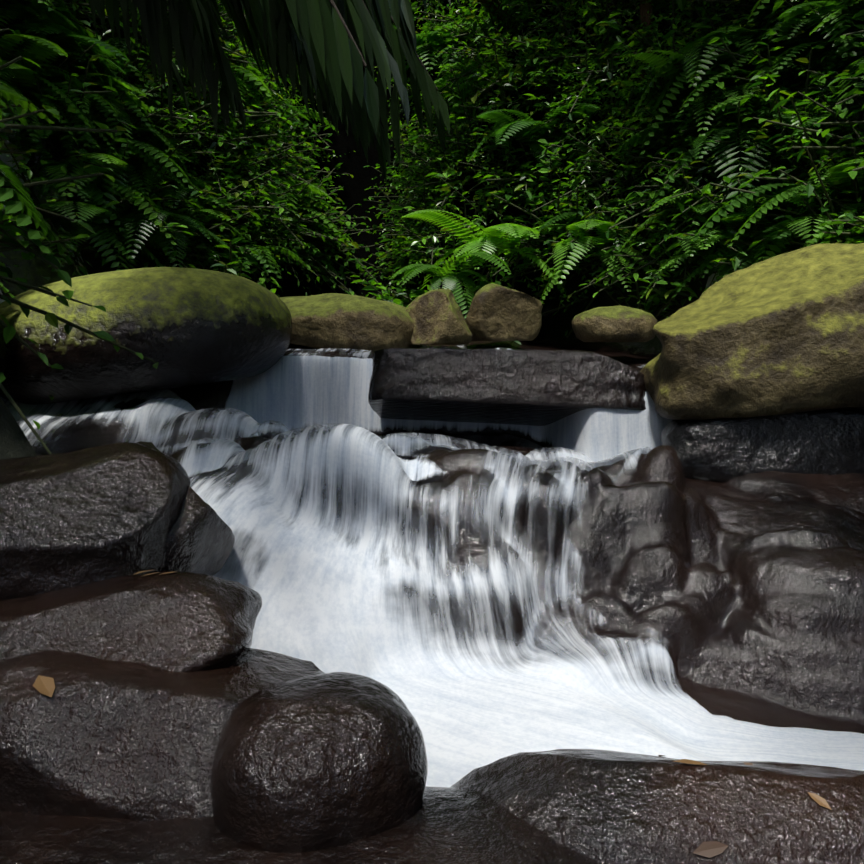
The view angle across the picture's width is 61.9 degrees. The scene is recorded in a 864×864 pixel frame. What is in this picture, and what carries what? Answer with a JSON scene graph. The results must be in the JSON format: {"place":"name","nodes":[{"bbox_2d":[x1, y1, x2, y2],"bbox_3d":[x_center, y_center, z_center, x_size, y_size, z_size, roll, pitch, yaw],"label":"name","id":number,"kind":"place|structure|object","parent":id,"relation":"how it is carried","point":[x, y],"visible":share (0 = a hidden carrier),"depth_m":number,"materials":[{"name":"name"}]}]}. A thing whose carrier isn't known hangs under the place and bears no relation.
{"place":"outdoors","nodes":[
{"label":"outdoors","id":0,"kind":"place"},
{"bbox_2d":[0,0,863,733],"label":"terrain","id":1,"kind":"structure","parent":0,"point":[742,596],"depth_m":4.92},
{"bbox_2d":[0,200,84,297],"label":"bank rock","id":2,"kind":"object","parent":1,"relation":"on","point":[33,271],"visible":0.06,"depth_m":8.52,"materials":[{"name":"black stone"}]},
{"bbox_2d":[0,442,190,600],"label":"boulder","id":3,"kind":"object","parent":1,"relation":"on","point":[89,515],"visible":0.85,"depth_m":3.54,"materials":[{"name":"black stone"}]},
{"bbox_2d":[0,571,261,671],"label":"rock","id":4,"kind":"object","parent":1,"relation":"on","point":[175,621],"visible":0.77,"depth_m":3.03,"materials":[{"name":"black stone"}]},
{"bbox_2d":[0,267,291,404],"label":"mossy boulder","id":5,"kind":"object","parent":1,"relation":"on","point":[184,327],"visible":0.94,"depth_m":6.67,"materials":[{"name":"green stone"}]},
{"bbox_2d":[0,648,323,820],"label":"rock","id":6,"kind":"object","parent":1,"relation":"on","point":[94,737],"visible":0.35,"depth_m":2.56,"materials":[{"name":"black stone"}]},
{"bbox_2d":[137,441,234,575],"bbox_3d":[-1.559,0.463,4.128,0.806,0.788,0.816,2,7,17],"label":"rock","id":7,"kind":"object","parent":1,"relation":"on","point":[201,538],"visible":0.23,"depth_m":3.88,"materials":[{"name":"black stone"}]},
{"bbox_2d":[64,0,459,184],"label":"palm leaves","id":8,"kind":"object","parent":1,"relation":"on","point":[312,42],"visible":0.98,"depth_m":4.97,"materials":[{"name":"green plant"}]},
{"bbox_2d":[0,786,602,863],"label":"floor rock","id":9,"kind":"object","parent":1,"relation":"on","point":[446,825],"visible":0.44,"depth_m":2.33,"materials":[{"name":"black stone"}]},
{"bbox_2d":[210,672,427,852],"bbox_3d":[-0.404,1.192,2.607,0.776,0.550,0.726,0,7,1],"label":"round rock","id":10,"kind":"object","parent":9,"relation":"on","point":[317,762],"visible":0.81,"depth_m":2.36,"materials":[{"name":"black stone"}]},
{"bbox_2d":[280,293,419,353],"bbox_3d":[-1.338,-1.319,9.086,2.391,0.840,1.337,2,7,18],"label":"tan rock","id":11,"kind":"object","parent":1,"relation":"on","point":[337,321],"visible":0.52,"depth_m":8.44,"materials":[{"name":"stone"}]},
{"bbox_2d":[0,0,863,428],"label":"shrub leaves","id":12,"kind":"object","parent":1,"relation":"on","point":[684,8],"visible":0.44,"depth_m":10.37,"materials":[{"name":"green plant"}]},
{"bbox_2d":[0,0,863,317],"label":"ferns","id":13,"kind":"object","parent":1,"relation":"on","point":[66,34],"visible":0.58,"depth_m":8.94,"materials":[{"name":"green plant"}]},
{"bbox_2d":[0,0,863,453],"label":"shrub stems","id":14,"kind":"object","parent":1,"relation":"on","point":[798,146],"visible":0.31,"depth_m":10.36,"materials":[{"name":"green plant"}]},
{"bbox_2d":[406,289,471,344],"bbox_3d":[0.076,-1.394,8.732,0.737,0.667,0.863,-3,8,-25],"label":"tan rock","id":15,"kind":"object","parent":1,"relation":"on","point":[436,316],"visible":0.92,"depth_m":8.49,"materials":[{"name":"brown stone"}]},
{"bbox_2d":[172,0,792,89],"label":"trunks","id":16,"kind":"object","parent":1,"relation":"on","point":[615,2],"visible":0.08,"depth_m":8.58,"materials":[{"name":"green plant"}]},
{"bbox_2d":[465,283,542,340],"bbox_3d":[0.863,-1.512,9.161,0.986,0.697,0.752,-3,8,-23],"label":"tan rock","id":17,"kind":"object","parent":1,"relation":"on","point":[496,312],"visible":0.94,"depth_m":8.84,"materials":[{"name":"brown stone"}]},
{"bbox_2d":[368,348,645,425],"bbox_3d":[0.765,-0.381,7.531,2.761,0.995,1.718,0,7,1],"label":"rock slab","id":18,"kind":"object","parent":1,"relation":"on","point":[524,387],"visible":0.79,"depth_m":6.78,"materials":[{"name":"grey stone"}]},
{"bbox_2d":[572,305,656,341],"bbox_3d":[2.288,-1.363,9.078,1.042,0.455,0.805,0,7,1],"label":"tan rock","id":19,"kind":"object","parent":1,"relation":"on","point":[619,323],"visible":0.96,"depth_m":8.76,"materials":[{"name":"stone"}]},
{"bbox_2d":[451,749,863,863],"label":"rock","id":20,"kind":"object","parent":1,"relation":"on","point":[608,807],"visible":0.79,"depth_m":2.41,"materials":[{"name":"black stone"}]},
{"bbox_2d":[33,570,831,857],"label":"fallen leaves","id":21,"kind":"object","parent":20,"relation":"on","point":[44,685],"visible":0.9,"depth_m":2.38,"materials":[{"name":"brown plant"}]},
{"bbox_2d":[640,243,863,419],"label":"mossy boulder","id":22,"kind":"object","parent":1,"relation":"on","point":[780,334],"visible":0.96,"depth_m":5.79,"materials":[{"name":"stone"}]},
{"bbox_2d":[661,407,863,481],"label":"dark rock","id":23,"kind":"object","parent":1,"relation":"on","point":[828,441],"visible":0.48,"depth_m":5.91,"materials":[{"name":"black stone"}]},
{"bbox_2d":[852,773,863,780],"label":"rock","id":24,"kind":"object","parent":1,"relation":"on","point":[860,777],"visible":0.08,"depth_m":2.65,"materials":[{"name":"stone"}]},
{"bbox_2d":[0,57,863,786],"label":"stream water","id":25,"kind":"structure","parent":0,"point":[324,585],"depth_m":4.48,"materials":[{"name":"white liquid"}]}
]}

